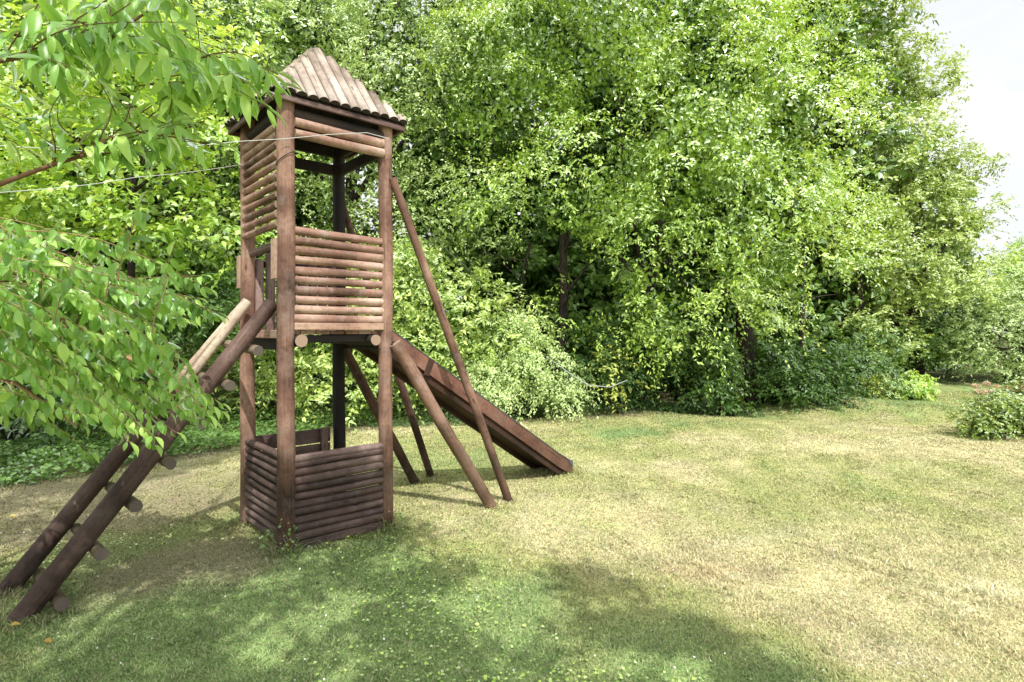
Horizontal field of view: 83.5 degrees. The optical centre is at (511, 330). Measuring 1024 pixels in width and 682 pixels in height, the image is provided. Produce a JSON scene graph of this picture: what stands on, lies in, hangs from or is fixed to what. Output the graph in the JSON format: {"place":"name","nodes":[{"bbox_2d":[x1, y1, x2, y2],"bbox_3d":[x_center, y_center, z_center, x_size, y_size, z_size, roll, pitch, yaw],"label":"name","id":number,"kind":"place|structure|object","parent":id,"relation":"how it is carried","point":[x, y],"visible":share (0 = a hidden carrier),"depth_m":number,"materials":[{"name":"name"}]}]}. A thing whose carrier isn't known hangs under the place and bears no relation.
{"place":"outdoors","nodes":[
{"label":"outdoors","id":0,"kind":"place"},
{"bbox_2d":[0,319,1023,681],"bbox_3d":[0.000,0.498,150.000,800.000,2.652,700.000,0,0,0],"label":"lawn ground","id":1,"kind":"structure","parent":0,"point":[956,383],"depth_m":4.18,"materials":[{"name":"green plant"}]},
{"bbox_2d":[0,11,100,329],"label":"woodland tree","id":2,"kind":"object","parent":1,"relation":"on","point":[20,87],"depth_m":13.55,"materials":[{"name":"green plant"}]},
{"bbox_2d":[0,324,138,455],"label":"evergreen shrub","id":3,"kind":"object","parent":1,"relation":"on","point":[11,427],"visible":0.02,"depth_m":7.14,"materials":[{"name":"green plant"}]},
{"bbox_2d":[0,0,167,329],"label":"woodland tree","id":4,"kind":"object","parent":1,"relation":"on","point":[1,49],"depth_m":15.51,"materials":[{"name":"green plant"}]},
{"bbox_2d":[0,190,230,462],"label":"arching shrub","id":5,"kind":"object","parent":1,"relation":"on","point":[69,302],"visible":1,"depth_m":2.88,"materials":[{"name":"plant"}]},
{"bbox_2d":[0,0,290,333],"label":"broadleaf tree","id":6,"kind":"object","parent":1,"relation":"on","point":[251,35],"visible":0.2,"depth_m":11.03,"materials":[{"name":"green plant"}]},
{"bbox_2d":[0,0,303,186],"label":"overhanging tree","id":7,"kind":"object","parent":1,"relation":"on","point":[206,76],"visible":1,"depth_m":2.18,"materials":[{"name":"green plant"}]},
{"bbox_2d":[0,0,311,412],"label":"maple tree","id":8,"kind":"object","parent":1,"relation":"on","point":[40,198],"visible":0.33,"depth_m":8.34,"materials":[{"name":"green plant"}]},
{"bbox_2d":[37,242,275,445],"bbox_3d":[-5.885,0.077,8.869,4.689,3.272,3.374,0,0,0],"label":"evergreen shrub","id":9,"kind":"object","parent":1,"relation":"on","point":[224,289],"visible":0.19,"depth_m":8.95,"materials":[{"name":"green plant"}]},
{"bbox_2d":[9,0,325,336],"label":"woodland tree","id":10,"kind":"object","parent":1,"relation":"on","point":[124,265],"depth_m":16.37,"materials":[{"name":"green plant"}]},
{"bbox_2d":[0,400,348,487],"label":"ground ivy","id":11,"kind":"object","parent":1,"relation":"on","point":[212,436],"visible":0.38,"depth_m":7.53,"materials":[{"name":"green plant"}]},
{"bbox_2d":[259,529,275,552],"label":"weed plant","id":12,"kind":"object","parent":1,"relation":"on","point":[262,546],"visible":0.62,"depth_m":4.09,"materials":[{"name":"green plant"}]},
{"bbox_2d":[119,0,438,348],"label":"woodland tree","id":13,"kind":"object","parent":1,"relation":"on","point":[293,56],"visible":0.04,"depth_m":17.60,"materials":[{"name":"green plant"}]},
{"bbox_2d":[0,47,572,623],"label":"climbing tower","id":14,"kind":"structure","parent":1,"relation":"on","point":[284,477],"depth_m":4.41,"materials":[{"name":"wood"}]},
{"bbox_2d":[0,164,242,192],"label":"washing line","id":15,"kind":"object","parent":14,"relation":"attached to","point":[112,181],"visible":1,"depth_m":3.88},
{"bbox_2d":[0,132,388,152],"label":"washing line","id":16,"kind":"object","parent":14,"relation":"attached to","point":[232,142],"visible":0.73,"depth_m":3.95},
{"bbox_2d":[404,199,511,316],"bbox_3d":[-0.540,-0.710,7.112,0.136,0.968,5.091,0,0,11],"label":"garden wire","id":17,"kind":"object","parent":14,"relation":"attached to","point":[456,258],"visible":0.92,"depth_m":6.54,"materials":[{"name":"grey metal"}]},
{"bbox_2d":[272,518,300,557],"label":"weed plant","id":18,"kind":"object","parent":1,"relation":"on","point":[291,541],"visible":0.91,"depth_m":4.01,"materials":[{"name":"green plant"}]},
{"bbox_2d":[77,0,610,367],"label":"willow tree","id":19,"kind":"object","parent":1,"relation":"on","point":[352,196],"visible":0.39,"depth_m":13.09,"materials":[{"name":"green plant"}]},
{"bbox_2d":[173,234,565,431],"bbox_3d":[-2.763,-0.059,10.929,7.635,4.086,4.082,0,0,0],"label":"laurel bush","id":20,"kind":"object","parent":1,"relation":"on","point":[404,291],"visible":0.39,"depth_m":10.53,"materials":[{"name":"green plant"}]},
{"bbox_2d":[0,502,750,681],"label":"clover","id":21,"kind":"object","parent":1,"relation":"on","point":[458,667],"visible":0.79,"depth_m":3.34,"materials":[{"name":"green plant"}]},
{"bbox_2d":[383,511,406,531],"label":"weed plant","id":22,"kind":"object","parent":1,"relation":"on","point":[395,514],"visible":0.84,"depth_m":4.58,"materials":[{"name":"green plant"}]},
{"bbox_2d":[345,0,648,369],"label":"woodland tree","id":23,"kind":"object","parent":1,"relation":"on","point":[501,150],"visible":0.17,"depth_m":16.45,"materials":[{"name":"green plant"}]},
{"bbox_2d":[480,242,531,371],"bbox_3d":[-0.157,-0.300,13.188,1.245,3.512,0.301,0,0,-16],"label":"tree trunk","id":24,"kind":"object","parent":1,"relation":"on","point":[524,269],"visible":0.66,"depth_m":13.25,"materials":[{"name":"brown plant"}]},
{"bbox_2d":[1,424,1016,681],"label":"lawn specks","id":25,"kind":"object","parent":1,"relation":"on","point":[477,596],"visible":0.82,"depth_m":3.34,"materials":[{"name":"green plant"}]},
{"bbox_2d":[441,306,602,425],"bbox_3d":[0.210,0.886,10.528,2.922,2.730,2.240,0,0,0],"label":"bramble mound","id":26,"kind":"object","parent":1,"relation":"on","point":[543,391],"visible":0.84,"depth_m":10.22,"materials":[{"name":"green plant"}]},
{"bbox_2d":[546,356,626,386],"bbox_3d":[1.388,0.709,10.008,1.507,0.520,0.602,0,0,-8],"label":"hose","id":27,"kind":"object","parent":26,"relation":"hanging from","point":[582,381],"visible":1,"depth_m":9.90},
{"bbox_2d":[332,385,764,426],"bbox_3d":[1.279,1.502,11.507,8.700,0.670,4.112,0,0,0],"label":"ground cover","id":28,"kind":"object","parent":1,"relation":"on","point":[647,403],"visible":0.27,"depth_m":11.14,"materials":[{"name":"green plant"}]},
{"bbox_2d":[396,0,749,388],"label":"woodland tree","id":29,"kind":"object","parent":1,"relation":"on","point":[592,300],"visible":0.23,"depth_m":15.65,"materials":[{"name":"green plant"}]},
{"bbox_2d":[554,230,593,386],"bbox_3d":[1.320,-0.316,12.481,0.893,3.772,0.381,0,0,26],"label":"tree trunk","id":30,"kind":"object","parent":1,"relation":"on","point":[562,268],"visible":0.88,"depth_m":12.56,"materials":[{"name":"brown plant"}]},
{"bbox_2d":[542,323,657,412],"bbox_3d":[1.722,0.895,11.643,2.482,2.211,2.040,0,0,0],"label":"undergrowth shrub","id":31,"kind":"object","parent":1,"relation":"on","point":[602,377],"visible":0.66,"depth_m":11.34,"materials":[{"name":"green plant"}]},
{"bbox_2d":[566,342,653,415],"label":"golden shrub","id":32,"kind":"object","parent":1,"relation":"on","point":[614,394],"visible":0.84,"depth_m":10.92,"materials":[{"name":"green plant"}]},
{"bbox_2d":[586,307,685,409],"bbox_3d":[2.582,0.657,12.154,2.393,2.669,1.964,0,0,0],"label":"undergrowth shrub","id":33,"kind":"object","parent":1,"relation":"on","point":[637,394],"visible":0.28,"depth_m":11.87,"materials":[{"name":"green plant"}]},
{"bbox_2d":[399,0,926,401],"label":"walnut tree","id":34,"kind":"object","parent":1,"relation":"on","point":[757,118],"visible":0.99,"depth_m":11.02,"materials":[{"name":"green plant"}]},
{"bbox_2d":[628,335,737,413],"bbox_3d":[3.456,1.029,11.808,2.129,1.978,1.858,0,0,0],"label":"undergrowth shrub","id":35,"kind":"object","parent":1,"relation":"on","point":[689,399],"visible":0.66,"depth_m":11.56,"materials":[{"name":"green plant"}]},
{"bbox_2d":[524,0,846,395],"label":"woodland tree","id":36,"kind":"object","parent":1,"relation":"on","point":[665,273],"visible":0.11,"depth_m":15.70,"materials":[{"name":"green plant"}]},
{"bbox_2d":[692,330,761,417],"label":"ivy column","id":37,"kind":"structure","parent":1,"relation":"on","point":[733,376],"depth_m":11.67,"materials":[{"name":"green plant"}]},
{"bbox_2d":[713,242,762,404],"bbox_3d":[5.078,-0.151,13.005,1.258,3.735,0.730,0,0,0],"label":"tree trunk","id":38,"kind":"object","parent":1,"relation":"on","point":[750,355],"visible":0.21,"depth_m":12.91,"materials":[{"name":"brown plant"}]},
{"bbox_2d":[739,335,841,413],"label":"undergrowth shrub","id":39,"kind":"object","parent":1,"relation":"on","point":[778,380],"visible":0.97,"depth_m":12.29,"materials":[{"name":"green plant"}]},
{"bbox_2d":[655,0,955,388],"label":"woodland tree","id":40,"kind":"object","parent":1,"relation":"on","point":[830,310],"visible":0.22,"depth_m":15.51,"materials":[{"name":"green plant"}]},
{"bbox_2d":[788,246,836,360],"bbox_3d":[7.013,-0.201,13.864,1.541,3.708,0.422,0,0,21],"label":"tree trunk","id":41,"kind":"object","parent":1,"relation":"on","point":[801,335],"visible":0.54,"depth_m":13.85,"materials":[{"name":"brown plant"}]},
{"bbox_2d":[766,338,882,412],"bbox_3d":[6.702,1.102,12.774,2.690,1.858,1.796,0,0,0],"label":"undergrowth shrub","id":42,"kind":"object","parent":1,"relation":"on","point":[833,371],"visible":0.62,"depth_m":12.45,"materials":[{"name":"green plant"}]},
{"bbox_2d":[710,0,986,306],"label":"tall lime tree","id":43,"kind":"object","parent":1,"relation":"on","point":[928,105],"visible":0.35,"depth_m":16.52,"materials":[{"name":"green plant"}]},
{"bbox_2d":[825,274,872,364],"bbox_3d":[9.390,0.045,15.249,1.979,3.118,0.697,0,0,0],"label":"tree trunk","id":44,"kind":"object","parent":1,"relation":"on","point":[861,296],"visible":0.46,"depth_m":15.24,"materials":[{"name":"brown plant"}]},
{"bbox_2d":[806,318,921,399],"bbox_3d":[8.485,0.811,13.841,2.502,2.299,1.894,0,0,0],"label":"undergrowth shrub","id":45,"kind":"object","parent":1,"relation":"on","point":[878,367],"visible":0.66,"depth_m":13.66,"materials":[{"name":"green plant"}]},
{"bbox_2d":[851,370,891,398],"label":"garden shrub","id":46,"kind":"object","parent":1,"relation":"on","point":[871,384],"visible":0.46,"depth_m":13.42,"materials":[{"name":"green plant"}]},
{"bbox_2d":[864,366,923,399],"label":"garden shrub","id":47,"kind":"object","parent":1,"relation":"on","point":[886,393],"visible":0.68,"depth_m":13.25,"materials":[{"name":"green plant"}]},
{"bbox_2d":[805,134,992,371],"bbox_3d":[12.569,-2.472,20.543,8.694,9.654,5.510,0,0,0],"label":"woodland tree","id":48,"kind":"object","parent":1,"relation":"on","point":[933,367],"visible":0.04,"depth_m":19.20,"materials":[{"name":"green plant"}]},
{"bbox_2d":[806,129,1019,377],"bbox_3d":[10.952,-1.974,16.063,6.568,7.258,4.231,0,0,0],"label":"oak tree","id":49,"kind":"object","parent":1,"relation":"on","point":[966,222],"visible":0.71,"depth_m":15.43,"materials":[{"name":"green plant"}]},
{"bbox_2d":[896,369,941,400],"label":"garden shrub","id":50,"kind":"object","parent":1,"relation":"on","point":[926,387],"visible":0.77,"depth_m":13.16,"materials":[{"name":"green plant"}]},
{"bbox_2d":[820,291,1023,381],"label":"bush","id":51,"kind":"object","parent":1,"relation":"on","point":[930,328],"visible":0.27,"depth_m":16.35,"materials":[{"name":"green plant"}]},
{"bbox_2d":[917,226,1023,385],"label":"willow thicket","id":52,"kind":"object","parent":1,"relation":"on","point":[1014,327],"visible":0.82,"depth_m":15.46,"materials":[{"name":"green plant"}]},
{"bbox_2d":[945,379,1023,442],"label":"hydrangea bush","id":53,"kind":"object","parent":1,"relation":"on","point":[1002,413],"visible":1,"depth_m":8.45,"materials":[{"name":"green plant"}]},
{"bbox_2d":[959,236,1023,336],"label":"ash tree","id":54,"kind":"object","parent":1,"relation":"on","point":[1017,246],"visible":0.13,"depth_m":23.57,"materials":[{"name":"green plant"}]},
{"bbox_2d":[109,0,1023,330],"label":"sky","id":55,"kind":"structure","parent":0,"point":[992,31],"materials":[{"name":"white"}]}
]}

